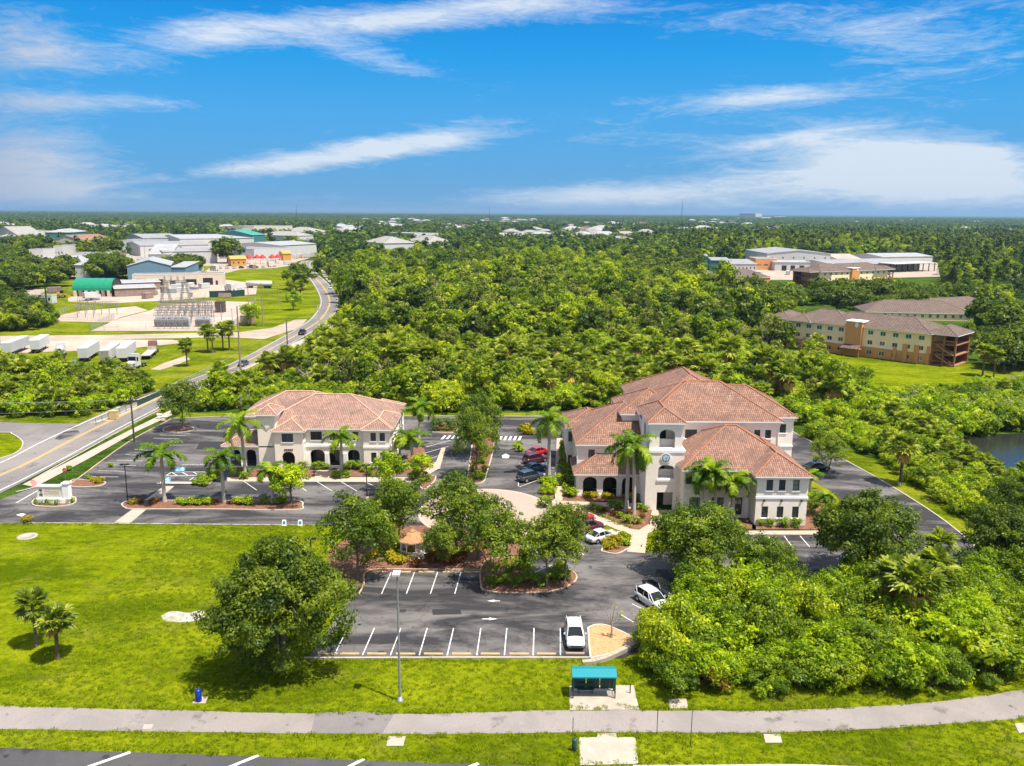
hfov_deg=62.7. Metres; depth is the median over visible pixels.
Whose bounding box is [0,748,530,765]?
front road
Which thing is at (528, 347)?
cabbage palm
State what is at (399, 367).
woodland tree
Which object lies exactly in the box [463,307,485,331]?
woodland tree
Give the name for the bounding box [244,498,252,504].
shrub
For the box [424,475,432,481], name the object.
shrub
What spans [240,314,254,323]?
kiosk
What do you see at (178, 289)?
box lorry
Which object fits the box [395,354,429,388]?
woodland tree
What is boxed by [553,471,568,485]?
shrub
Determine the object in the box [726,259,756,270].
annex building
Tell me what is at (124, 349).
box trailer
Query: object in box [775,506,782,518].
window
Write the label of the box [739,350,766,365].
cabbage palm
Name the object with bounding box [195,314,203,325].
power transformer
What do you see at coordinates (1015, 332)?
oak tree
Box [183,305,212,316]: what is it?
busbar frame
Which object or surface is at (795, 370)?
cabbage palm
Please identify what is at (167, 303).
busbar frame
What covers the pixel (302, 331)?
pickup truck
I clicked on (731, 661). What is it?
bush
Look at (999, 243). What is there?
pine tree
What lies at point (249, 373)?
cabbage palm
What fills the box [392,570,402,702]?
street lamp
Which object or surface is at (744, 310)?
woodland tree
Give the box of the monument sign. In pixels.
[35,481,73,502]
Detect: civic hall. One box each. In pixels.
[708,257,731,269]
[749,257,776,269]
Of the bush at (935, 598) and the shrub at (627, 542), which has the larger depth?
the shrub at (627, 542)
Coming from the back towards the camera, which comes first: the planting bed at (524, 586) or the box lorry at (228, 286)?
the box lorry at (228, 286)
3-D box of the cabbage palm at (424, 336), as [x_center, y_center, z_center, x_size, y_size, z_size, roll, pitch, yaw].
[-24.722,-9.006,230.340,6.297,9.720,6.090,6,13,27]
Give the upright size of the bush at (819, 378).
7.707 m
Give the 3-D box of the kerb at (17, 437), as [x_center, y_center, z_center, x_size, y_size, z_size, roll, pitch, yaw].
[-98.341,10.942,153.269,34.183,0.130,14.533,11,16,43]
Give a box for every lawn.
[0,433,21,457]
[0,524,1023,765]
[175,413,572,511]
[226,274,309,283]
[227,359,274,381]
[260,290,317,319]
[310,264,344,312]
[829,352,1023,388]
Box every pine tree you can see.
[727,236,731,246]
[733,239,738,249]
[943,249,948,264]
[946,241,952,248]
[946,250,953,262]
[950,261,957,281]
[955,257,961,268]
[956,235,966,251]
[960,258,968,271]
[964,250,970,262]
[972,256,983,273]
[977,250,985,261]
[982,264,990,288]
[984,268,992,283]
[985,244,992,262]
[994,257,1010,283]
[994,264,1003,285]
[995,237,1004,251]
[1005,262,1012,283]
[1012,263,1020,290]
[1020,248,1023,264]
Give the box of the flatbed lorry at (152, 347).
[141,340,158,358]
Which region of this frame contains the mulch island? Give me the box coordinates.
[589,625,632,656]
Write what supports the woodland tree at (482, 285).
on the ground at (80, 469)
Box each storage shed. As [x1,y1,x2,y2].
[76,252,110,255]
[803,258,897,265]
[830,254,860,259]
[852,253,932,264]
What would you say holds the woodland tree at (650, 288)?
on the ground at (80, 469)
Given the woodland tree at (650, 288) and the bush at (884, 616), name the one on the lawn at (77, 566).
the bush at (884, 616)
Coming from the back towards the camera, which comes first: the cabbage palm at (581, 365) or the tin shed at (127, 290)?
the tin shed at (127, 290)
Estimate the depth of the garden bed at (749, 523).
116.37 m
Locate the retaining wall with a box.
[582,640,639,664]
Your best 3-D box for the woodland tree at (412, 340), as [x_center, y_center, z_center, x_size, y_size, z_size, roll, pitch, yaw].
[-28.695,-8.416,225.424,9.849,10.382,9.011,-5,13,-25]
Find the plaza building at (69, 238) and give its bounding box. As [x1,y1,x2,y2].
[54,234,117,251]
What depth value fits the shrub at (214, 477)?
132.36 m
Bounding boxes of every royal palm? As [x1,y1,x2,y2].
[132,439,188,501]
[201,446,245,501]
[214,409,264,478]
[251,460,286,502]
[321,425,359,470]
[392,427,431,462]
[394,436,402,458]
[400,396,440,447]
[525,405,570,474]
[603,433,651,511]
[608,429,656,514]
[684,465,721,518]
[691,456,731,509]
[701,468,734,505]
[720,470,757,520]
[805,468,825,489]
[813,489,839,504]
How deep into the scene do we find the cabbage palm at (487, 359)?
205.29 m
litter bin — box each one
[195,688,201,702]
[572,738,576,751]
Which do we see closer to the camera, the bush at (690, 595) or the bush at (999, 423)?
the bush at (690, 595)
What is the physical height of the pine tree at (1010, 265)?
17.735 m
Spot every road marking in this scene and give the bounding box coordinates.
[0,261,328,474]
[0,261,337,489]
[0,263,320,462]
[0,278,329,475]
[88,751,130,765]
[230,754,258,765]
[348,758,364,765]
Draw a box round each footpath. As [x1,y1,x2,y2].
[23,410,171,485]
[87,386,173,423]
[114,486,173,522]
[160,474,213,483]
[199,325,332,387]
[227,448,444,481]
[314,470,335,480]
[321,269,333,285]
[552,500,639,507]
[554,438,561,499]
[569,507,647,552]
[639,510,673,532]
[745,531,817,534]
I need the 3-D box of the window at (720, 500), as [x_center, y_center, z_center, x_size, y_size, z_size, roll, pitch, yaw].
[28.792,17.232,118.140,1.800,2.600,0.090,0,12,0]
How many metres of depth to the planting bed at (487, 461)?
143.77 m
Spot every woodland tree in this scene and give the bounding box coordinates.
[34,372,58,393]
[326,351,360,382]
[338,276,371,307]
[342,261,372,286]
[345,338,381,358]
[351,357,378,384]
[352,293,373,308]
[354,283,376,292]
[355,304,390,334]
[368,275,385,292]
[368,290,391,300]
[372,300,395,309]
[379,271,400,281]
[379,364,412,390]
[380,372,427,401]
[381,304,416,328]
[387,284,408,300]
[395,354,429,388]
[398,284,429,308]
[403,328,415,342]
[407,333,416,352]
[410,272,427,288]
[419,302,443,312]
[420,273,440,291]
[421,283,432,298]
[422,290,447,306]
[422,302,443,337]
[422,356,451,381]
[424,362,452,378]
[425,254,449,273]
[429,292,455,302]
[431,282,462,296]
[431,318,463,339]
[432,304,449,322]
[434,262,458,285]
[435,339,457,364]
[438,309,466,334]
[439,304,466,335]
[455,284,474,293]
[455,369,493,392]
[458,286,485,308]
[459,288,471,294]
[459,310,486,333]
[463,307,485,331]
[469,300,503,324]
[470,278,493,300]
[475,290,507,305]
[476,297,493,316]
[480,303,507,323]
[484,286,499,297]
[487,300,514,335]
[489,260,508,276]
[493,359,514,406]
[494,284,519,301]
[497,307,537,335]
[501,265,520,280]
[503,355,542,376]
[507,296,522,308]
[507,363,538,379]
[509,298,518,308]
[517,268,540,283]
[520,263,538,273]
[524,255,542,269]
[526,288,541,300]
[528,316,549,337]
[536,266,551,276]
[537,294,553,319]
[543,273,562,284]
[546,301,586,321]
[553,293,567,304]
[558,318,588,337]
[561,272,576,282]
[562,276,586,293]
[563,291,582,305]
[567,271,597,290]
[568,283,581,294]
[572,306,606,335]
[575,286,597,299]
[583,292,602,308]
[594,260,622,287]
[595,272,617,298]
[598,277,635,295]
[600,307,617,321]
[603,297,624,313]
[613,289,629,297]
[621,281,649,309]
[624,271,638,282]
[626,281,648,291]
[635,279,653,291]
[638,302,665,316]
[638,307,662,331]
[640,274,656,289]
[647,289,672,304]
[648,287,666,294]
[666,282,677,295]
[670,287,702,312]
[674,273,703,293]
[685,294,719,315]
[688,311,724,340]
[690,312,701,334]
[694,280,714,293]
[698,329,722,353]
[709,308,739,332]
[711,259,729,274]
[711,287,733,309]
[712,290,727,308]
[714,298,727,307]
[715,317,747,338]
[716,273,729,286]
[718,263,745,287]
[723,282,743,298]
[723,287,755,302]
[723,289,769,338]
[724,305,738,318]
[735,287,761,308]
[736,577,763,604]
[739,281,754,288]
[751,297,769,319]
[755,286,768,299]
[761,319,794,348]
[763,313,787,340]
[764,295,787,312]
[770,339,783,351]
[788,350,799,357]
[796,354,842,380]
[818,357,854,399]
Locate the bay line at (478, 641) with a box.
[476,628,480,654]
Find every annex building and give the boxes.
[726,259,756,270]
[771,260,809,270]
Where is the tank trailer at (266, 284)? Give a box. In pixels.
[245,281,271,287]
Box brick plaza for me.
[422,490,548,528]
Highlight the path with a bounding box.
[0,690,1023,733]
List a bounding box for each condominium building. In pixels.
[363,236,414,248]
[383,232,437,236]
[409,235,447,244]
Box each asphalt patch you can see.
[55,430,79,439]
[196,441,224,448]
[379,636,397,643]
[432,608,460,614]
[655,569,680,581]
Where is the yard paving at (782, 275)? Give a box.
[756,263,939,279]
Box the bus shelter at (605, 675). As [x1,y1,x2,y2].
[571,666,616,698]
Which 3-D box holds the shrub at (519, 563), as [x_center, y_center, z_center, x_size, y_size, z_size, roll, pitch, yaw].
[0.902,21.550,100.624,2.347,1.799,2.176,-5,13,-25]
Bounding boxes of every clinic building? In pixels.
[265,231,312,240]
[283,227,324,234]
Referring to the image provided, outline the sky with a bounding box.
[0,0,1023,215]
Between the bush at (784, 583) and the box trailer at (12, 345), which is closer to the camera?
the bush at (784, 583)
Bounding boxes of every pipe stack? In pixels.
[164,289,176,292]
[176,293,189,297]
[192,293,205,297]
[218,293,231,297]
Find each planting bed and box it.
[33,499,74,505]
[71,479,104,485]
[123,500,302,508]
[164,425,192,431]
[421,475,434,488]
[433,422,456,431]
[468,437,493,482]
[481,558,575,591]
[602,532,629,552]
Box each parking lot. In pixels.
[0,417,563,525]
[309,532,847,657]
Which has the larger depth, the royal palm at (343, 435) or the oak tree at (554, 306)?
the oak tree at (554, 306)
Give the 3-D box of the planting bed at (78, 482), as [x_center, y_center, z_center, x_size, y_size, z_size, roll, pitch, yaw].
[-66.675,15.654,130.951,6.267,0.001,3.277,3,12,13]
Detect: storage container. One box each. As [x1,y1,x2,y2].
[47,287,61,291]
[141,292,153,298]
[171,284,181,288]
[198,283,209,287]
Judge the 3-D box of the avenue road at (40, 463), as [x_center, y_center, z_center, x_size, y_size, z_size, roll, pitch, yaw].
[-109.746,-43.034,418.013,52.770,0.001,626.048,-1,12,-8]
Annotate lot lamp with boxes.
[120,463,128,503]
[304,537,315,547]
[362,464,370,498]
[898,447,907,485]
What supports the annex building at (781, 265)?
on the yard paving at (782, 275)
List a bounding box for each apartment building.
[734,268,770,282]
[765,308,974,366]
[789,262,894,287]
[853,299,971,320]
[924,296,974,309]
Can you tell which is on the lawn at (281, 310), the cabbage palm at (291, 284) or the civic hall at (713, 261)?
the cabbage palm at (291, 284)
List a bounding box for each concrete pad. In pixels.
[193,696,207,702]
[569,685,638,709]
[579,733,637,764]
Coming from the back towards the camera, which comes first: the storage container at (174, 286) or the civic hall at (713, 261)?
the civic hall at (713, 261)
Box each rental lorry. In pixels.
[265,258,276,261]
[302,254,311,257]
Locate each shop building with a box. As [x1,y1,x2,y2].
[28,248,55,256]
[53,244,76,255]
[219,246,288,259]
[238,241,316,253]
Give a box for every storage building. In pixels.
[44,255,87,260]
[74,258,104,277]
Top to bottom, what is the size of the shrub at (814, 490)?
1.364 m
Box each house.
[27,294,56,302]
[82,222,96,226]
[214,301,225,312]
[219,224,232,228]
[503,228,518,231]
[523,230,536,232]
[531,231,550,236]
[562,226,583,229]
[589,231,614,235]
[616,231,633,233]
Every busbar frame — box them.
[74,304,95,317]
[75,301,94,313]
[98,301,118,313]
[153,312,213,323]
[154,307,211,318]
[155,318,190,328]
[156,307,202,315]
[157,300,186,308]
[157,302,213,315]
[158,303,213,312]
[159,298,213,309]
[179,299,209,306]
[182,307,215,321]
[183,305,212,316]
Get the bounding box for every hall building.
[0,226,45,236]
[45,228,86,238]
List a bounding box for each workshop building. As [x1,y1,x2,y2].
[127,256,173,279]
[132,272,225,285]
[171,261,198,272]
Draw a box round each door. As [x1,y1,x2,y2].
[186,279,196,284]
[203,278,212,284]
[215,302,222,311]
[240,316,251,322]
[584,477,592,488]
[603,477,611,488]
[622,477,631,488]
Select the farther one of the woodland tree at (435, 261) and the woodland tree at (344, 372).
the woodland tree at (435, 261)
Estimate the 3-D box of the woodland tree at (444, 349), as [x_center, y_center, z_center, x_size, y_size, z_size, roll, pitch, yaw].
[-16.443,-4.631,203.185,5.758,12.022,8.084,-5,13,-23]
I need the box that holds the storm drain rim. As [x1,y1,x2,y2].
[16,532,37,539]
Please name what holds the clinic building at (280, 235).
on the ground at (80, 469)
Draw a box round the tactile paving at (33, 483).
[30,480,37,486]
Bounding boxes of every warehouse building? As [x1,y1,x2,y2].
[118,239,149,251]
[126,233,169,240]
[126,241,208,255]
[148,244,181,257]
[149,247,217,262]
[165,234,253,247]
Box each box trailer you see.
[0,335,29,354]
[29,334,49,352]
[77,341,99,360]
[98,343,119,363]
[115,341,135,360]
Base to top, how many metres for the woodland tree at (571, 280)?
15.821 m
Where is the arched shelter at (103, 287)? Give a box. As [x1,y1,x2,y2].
[72,278,121,296]
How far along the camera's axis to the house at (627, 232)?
1406.77 m
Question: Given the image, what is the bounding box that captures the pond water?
[962,433,1023,470]
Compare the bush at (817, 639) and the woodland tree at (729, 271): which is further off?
the woodland tree at (729, 271)
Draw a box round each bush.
[345,372,371,383]
[481,385,508,405]
[630,604,659,644]
[636,610,693,674]
[654,593,710,647]
[655,645,692,686]
[656,633,692,658]
[663,662,688,687]
[669,575,695,596]
[672,553,730,579]
[680,569,727,610]
[680,585,719,616]
[684,606,721,642]
[685,623,734,648]
[686,634,732,688]
[688,562,747,609]
[693,601,727,624]
[700,664,731,691]
[708,653,748,694]
[709,580,742,613]
[711,599,746,624]
[715,361,729,370]
[716,616,758,654]
[719,610,756,643]
[721,563,740,575]
[721,648,740,678]
[723,615,764,651]
[726,647,763,673]
[727,548,767,569]
[730,556,788,593]
[732,371,763,379]
[734,361,745,373]
[742,578,801,644]
[742,650,779,679]
[743,571,799,615]
[743,592,781,608]
[749,560,795,586]
[750,633,766,647]
[753,635,790,669]
[762,640,788,668]
[770,384,785,398]
[770,577,796,597]
[776,652,824,688]
[783,571,817,587]
[784,595,831,620]
[784,644,812,664]
[785,578,839,629]
[785,624,810,644]
[786,631,838,679]
[789,655,832,687]
[792,620,815,639]
[793,646,850,695]
[797,613,846,637]
[801,625,846,656]
[803,571,826,593]
[807,364,824,381]
[807,615,863,644]
[815,385,829,393]
[815,565,849,589]
[818,595,840,616]
[824,581,859,620]
[824,612,853,624]
[825,580,843,589]
[825,581,863,604]
[825,586,842,593]
[828,633,867,675]
[836,623,868,661]
[837,555,868,578]
[837,596,872,621]
[837,617,892,657]
[841,571,882,599]
[845,555,882,592]
[846,578,898,618]
[846,614,894,668]
[855,545,895,574]
[857,395,880,410]
[859,577,884,599]
[863,396,885,408]
[864,600,908,624]
[866,591,932,627]
[868,645,910,690]
[875,637,937,692]
[876,621,924,647]
[881,622,915,640]
[886,634,934,679]
[902,606,937,638]
[906,639,949,696]
[909,398,949,415]
[910,399,944,409]
[912,612,966,652]
[913,395,931,404]
[915,542,962,586]
[915,599,940,630]
[920,577,938,596]
[921,569,981,597]
[924,614,991,651]
[926,597,983,631]
[926,664,967,689]
[930,419,953,429]
[930,573,966,595]
[930,653,956,679]
[932,592,966,612]
[933,397,964,405]
[935,635,972,659]
[935,643,979,687]
[937,584,1000,609]
[943,591,1006,626]
[944,407,969,433]
[945,395,971,403]
[948,663,974,684]
[949,402,983,427]
[952,543,1010,577]
[954,552,998,580]
[955,622,1023,673]
[955,654,975,666]
[957,574,1006,604]
[959,561,994,596]
[960,562,973,576]
[966,636,1021,674]
[967,413,1001,436]
[967,595,1000,617]
[970,394,997,413]
[971,615,1023,669]
[976,543,1023,578]
[977,579,1017,592]
[984,391,1011,406]
[984,412,1004,431]
[984,571,1012,590]
[992,399,1019,428]
[992,567,1020,586]
[994,610,1022,634]
[995,594,1023,628]
[997,559,1023,585]
[997,587,1023,612]
[997,628,1023,683]
[1000,405,1023,432]
[1000,578,1023,590]
[1001,584,1023,610]
[1010,543,1023,568]
[1012,608,1023,633]
[1017,618,1023,636]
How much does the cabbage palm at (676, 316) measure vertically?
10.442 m
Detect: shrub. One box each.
[20,514,34,521]
[93,476,103,482]
[127,497,136,504]
[135,497,143,503]
[148,498,156,504]
[151,495,160,502]
[173,497,182,503]
[179,499,190,504]
[189,495,197,504]
[194,498,204,504]
[197,477,208,486]
[199,475,210,480]
[204,497,213,503]
[209,474,219,480]
[211,498,221,504]
[235,466,242,474]
[236,495,248,503]
[239,471,250,478]
[242,468,253,476]
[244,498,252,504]
[259,496,269,503]
[272,495,283,503]
[297,460,309,467]
[310,461,322,469]
[315,461,324,468]
[322,463,329,468]
[329,470,337,477]
[334,470,344,478]
[343,463,350,468]
[343,470,351,477]
[345,460,355,468]
[351,460,362,468]
[360,463,368,471]
[366,548,381,558]
[384,548,396,559]
[385,542,399,550]
[388,552,408,563]
[396,550,410,559]
[403,545,414,554]
[406,471,417,480]
[406,552,422,565]
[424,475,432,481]
[424,550,439,561]
[430,546,444,556]
[438,557,450,564]
[449,551,464,562]
[457,548,469,557]
[472,472,480,479]
[480,464,489,471]
[480,472,485,478]
[482,573,494,584]
[488,575,504,586]
[497,573,511,585]
[502,564,516,573]
[507,574,523,587]
[511,557,524,570]
[515,445,523,451]
[516,425,528,430]
[520,427,534,434]
[520,569,535,582]
[532,572,548,586]
[537,474,545,482]
[537,495,552,508]
[538,487,547,494]
[540,482,552,490]
[542,473,553,482]
[544,567,558,577]
[547,486,556,493]
[550,479,558,486]
[551,571,564,581]
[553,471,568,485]
[555,461,567,470]
[557,566,572,579]
[561,482,572,489]
[562,464,572,473]
[563,485,576,495]
[566,474,574,484]
[569,487,578,496]
[581,491,592,497]
[588,501,597,508]
[589,491,599,497]
[593,504,603,512]
[601,491,609,498]
[602,541,614,549]
[605,533,615,541]
[607,499,615,507]
[609,538,621,548]
[610,508,620,517]
[612,499,622,508]
[613,535,624,541]
[615,511,625,517]
[620,512,632,523]
[621,539,631,545]
[622,532,631,539]
[631,516,642,523]
[636,502,642,508]
[641,505,649,511]
[756,519,764,525]
[765,517,775,526]
[777,515,790,527]
[791,517,803,527]
[807,502,818,512]
[809,489,818,495]
[815,497,822,504]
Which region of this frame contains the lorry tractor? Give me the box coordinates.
[127,353,146,369]
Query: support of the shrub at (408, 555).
on the garden bed at (471, 561)
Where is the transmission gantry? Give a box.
[160,276,191,301]
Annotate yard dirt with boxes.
[0,340,178,352]
[12,289,46,294]
[68,280,256,302]
[152,356,189,369]
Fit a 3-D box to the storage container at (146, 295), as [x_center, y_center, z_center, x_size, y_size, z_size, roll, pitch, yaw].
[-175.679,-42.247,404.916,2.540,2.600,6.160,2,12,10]
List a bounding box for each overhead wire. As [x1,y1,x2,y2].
[0,400,113,402]
[0,407,132,413]
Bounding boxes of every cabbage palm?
[12,372,31,382]
[12,585,51,646]
[29,375,49,392]
[33,601,79,659]
[51,387,74,414]
[72,381,94,410]
[177,337,193,365]
[197,323,215,351]
[203,326,219,352]
[205,360,230,378]
[214,321,226,349]
[218,320,237,349]
[234,369,257,387]
[254,351,280,370]
[272,344,298,370]
[285,280,297,298]
[288,347,305,368]
[294,279,306,292]
[295,343,311,352]
[297,352,317,367]
[306,332,321,350]
[311,329,326,335]
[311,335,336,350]
[312,346,336,366]
[320,331,335,345]
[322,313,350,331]
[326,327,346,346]
[332,346,346,358]
[334,334,353,349]
[346,330,362,343]
[361,326,378,336]
[365,333,377,339]
[366,270,387,286]
[372,298,386,332]
[376,331,403,365]
[383,273,406,286]
[386,324,408,343]
[390,340,423,365]
[394,301,405,307]
[409,339,433,363]
[415,333,428,340]
[417,339,440,360]
[453,362,471,372]
[454,343,469,352]
[461,331,480,354]
[463,355,479,362]
[477,354,496,366]
[490,375,506,404]
[495,333,519,357]
[509,344,527,359]
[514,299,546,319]
[517,342,536,360]
[528,329,548,343]
[530,347,550,361]
[533,367,559,388]
[535,359,551,375]
[546,336,564,357]
[547,354,565,368]
[559,359,579,385]
[575,349,598,363]
[575,361,589,378]
[577,337,597,345]
[577,366,593,383]
[585,328,603,343]
[597,304,614,321]
[602,340,623,355]
[605,357,623,370]
[606,362,625,376]
[612,323,640,342]
[620,352,637,365]
[622,355,642,375]
[622,355,643,365]
[623,365,638,382]
[627,336,647,356]
[641,334,656,355]
[645,362,664,374]
[646,335,670,358]
[652,349,678,363]
[661,347,684,369]
[670,313,688,328]
[671,306,681,318]
[672,333,703,357]
[675,318,691,335]
[680,352,702,372]
[688,353,718,373]
[695,274,710,286]
[699,359,720,377]
[712,358,723,363]
[712,373,733,383]
[716,331,745,362]
[721,362,744,376]
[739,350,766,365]
[741,364,767,381]
[744,358,772,381]
[748,341,782,380]
[750,380,774,397]
[752,319,767,338]
[763,350,795,388]
[772,360,802,392]
[793,349,814,368]
[795,367,818,385]
[817,371,847,399]
[868,553,922,601]
[885,430,921,484]
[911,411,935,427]
[918,544,962,576]
[922,526,961,560]
[934,426,951,438]
[973,342,994,375]
[986,346,1006,377]
[1015,458,1023,474]
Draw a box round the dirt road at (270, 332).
[0,319,306,341]
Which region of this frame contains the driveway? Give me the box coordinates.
[791,432,998,663]
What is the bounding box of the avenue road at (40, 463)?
[0,261,338,492]
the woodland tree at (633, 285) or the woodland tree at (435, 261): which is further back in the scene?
the woodland tree at (435, 261)
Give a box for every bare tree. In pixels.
[605,605,623,637]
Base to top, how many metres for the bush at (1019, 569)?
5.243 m
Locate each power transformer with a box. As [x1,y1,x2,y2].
[154,314,163,325]
[160,314,169,325]
[167,314,175,325]
[173,314,181,325]
[182,314,190,325]
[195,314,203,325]
[201,314,212,324]
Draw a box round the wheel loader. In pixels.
[56,290,70,297]
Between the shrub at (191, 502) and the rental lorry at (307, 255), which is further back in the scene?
the rental lorry at (307, 255)
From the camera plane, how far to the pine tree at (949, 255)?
532.67 m
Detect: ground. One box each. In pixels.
[0,209,1023,541]
[57,306,146,321]
[92,301,252,330]
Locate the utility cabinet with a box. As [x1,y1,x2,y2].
[108,410,118,419]
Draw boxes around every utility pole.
[44,283,47,311]
[127,396,134,441]
[236,306,241,369]
[259,284,263,325]
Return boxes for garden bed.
[231,448,428,476]
[325,525,519,595]
[539,486,554,498]
[560,494,639,500]
[582,506,651,528]
[727,518,755,528]
[752,488,822,528]
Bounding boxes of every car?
[237,360,248,365]
[516,469,544,482]
[520,462,546,470]
[521,452,546,462]
[525,446,551,453]
[564,511,595,520]
[564,615,586,648]
[576,518,605,533]
[584,528,617,543]
[633,583,665,611]
[642,577,673,597]
[802,461,830,470]
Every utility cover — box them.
[143,724,152,728]
[386,736,405,745]
[668,699,687,707]
[763,734,781,742]
[1014,723,1023,732]
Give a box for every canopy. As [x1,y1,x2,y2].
[878,261,935,271]
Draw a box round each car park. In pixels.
[59,254,309,279]
[206,261,297,272]
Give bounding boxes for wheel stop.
[318,653,337,654]
[340,653,358,654]
[367,653,385,654]
[396,653,414,654]
[424,653,442,654]
[452,653,470,654]
[481,653,499,654]
[510,653,528,654]
[537,653,555,654]
[566,652,584,653]
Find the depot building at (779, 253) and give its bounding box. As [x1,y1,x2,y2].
[745,247,830,260]
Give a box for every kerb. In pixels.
[0,432,22,458]
[31,496,76,506]
[32,409,159,479]
[70,479,105,486]
[71,418,171,483]
[89,523,297,524]
[121,499,303,509]
[163,424,193,432]
[173,415,544,418]
[304,656,588,658]
[359,568,479,594]
[417,475,435,489]
[467,446,493,483]
[479,557,577,593]
[587,624,641,658]
[601,531,630,553]
[633,764,837,765]
[793,431,973,545]
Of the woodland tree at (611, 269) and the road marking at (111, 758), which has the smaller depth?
the road marking at (111, 758)
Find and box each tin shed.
[113,284,155,296]
[120,279,160,289]
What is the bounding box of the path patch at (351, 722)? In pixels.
[311,712,393,733]
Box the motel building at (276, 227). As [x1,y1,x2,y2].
[223,225,291,231]
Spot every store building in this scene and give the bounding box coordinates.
[217,230,264,241]
[227,255,246,265]
[278,251,290,260]
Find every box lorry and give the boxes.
[82,292,100,299]
[176,287,193,292]
[186,282,195,286]
[210,265,218,270]
[224,283,235,290]
[267,262,276,266]
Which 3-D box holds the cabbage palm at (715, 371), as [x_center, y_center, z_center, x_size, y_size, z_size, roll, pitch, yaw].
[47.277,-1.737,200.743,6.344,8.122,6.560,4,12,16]
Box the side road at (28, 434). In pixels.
[0,422,75,460]
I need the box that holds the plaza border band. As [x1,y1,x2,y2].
[418,489,549,537]
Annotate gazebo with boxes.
[398,529,425,560]
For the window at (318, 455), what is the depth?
143.11 m
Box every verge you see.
[0,266,338,451]
[800,432,995,546]
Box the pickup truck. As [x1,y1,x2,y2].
[298,329,306,334]
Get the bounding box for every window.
[281,434,293,442]
[310,432,321,440]
[313,450,324,460]
[335,450,339,460]
[352,450,359,461]
[370,433,376,441]
[370,453,375,462]
[379,433,385,441]
[568,431,572,442]
[587,449,594,458]
[684,429,696,438]
[685,474,691,484]
[689,497,699,510]
[712,497,723,512]
[730,497,741,514]
[754,430,759,435]
[760,506,768,518]
[765,430,771,439]
[765,480,773,491]
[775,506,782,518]
[778,480,785,491]
[779,424,786,433]
[791,507,798,518]
[792,480,799,491]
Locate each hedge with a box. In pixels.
[31,497,59,504]
[429,416,456,431]
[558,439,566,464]
[582,507,632,527]
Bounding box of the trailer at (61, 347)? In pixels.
[55,342,66,357]
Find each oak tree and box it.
[155,379,206,428]
[186,530,365,677]
[238,303,261,325]
[269,462,310,503]
[283,290,303,309]
[312,488,404,578]
[350,497,402,550]
[367,449,411,482]
[369,474,432,548]
[409,453,434,476]
[419,515,465,565]
[422,465,487,545]
[441,489,504,559]
[451,400,502,472]
[454,386,504,455]
[460,497,543,574]
[505,319,539,335]
[508,288,538,301]
[514,511,584,586]
[531,299,566,321]
[536,499,592,580]
[641,495,753,575]
[733,528,809,578]
[805,485,927,566]
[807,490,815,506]
[808,429,853,473]
[959,496,1023,559]
[971,294,1022,328]
[982,336,1023,370]
[983,302,1022,327]
[983,474,1023,515]
[999,325,1023,367]
[1004,306,1023,322]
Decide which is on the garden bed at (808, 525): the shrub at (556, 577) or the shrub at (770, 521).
the shrub at (770, 521)
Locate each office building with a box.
[220,390,406,468]
[561,367,814,525]
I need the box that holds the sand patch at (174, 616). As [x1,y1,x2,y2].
[161,610,204,621]
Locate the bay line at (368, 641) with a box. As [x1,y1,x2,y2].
[362,628,374,654]
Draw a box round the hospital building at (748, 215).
[739,213,761,216]
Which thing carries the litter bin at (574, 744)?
on the lawn at (77, 566)
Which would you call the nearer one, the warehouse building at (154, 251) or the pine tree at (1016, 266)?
the pine tree at (1016, 266)
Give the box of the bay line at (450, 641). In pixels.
[447,628,453,654]
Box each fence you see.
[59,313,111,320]
[90,314,113,329]
[90,324,218,330]
[137,391,163,405]
[169,366,209,386]
[209,289,244,296]

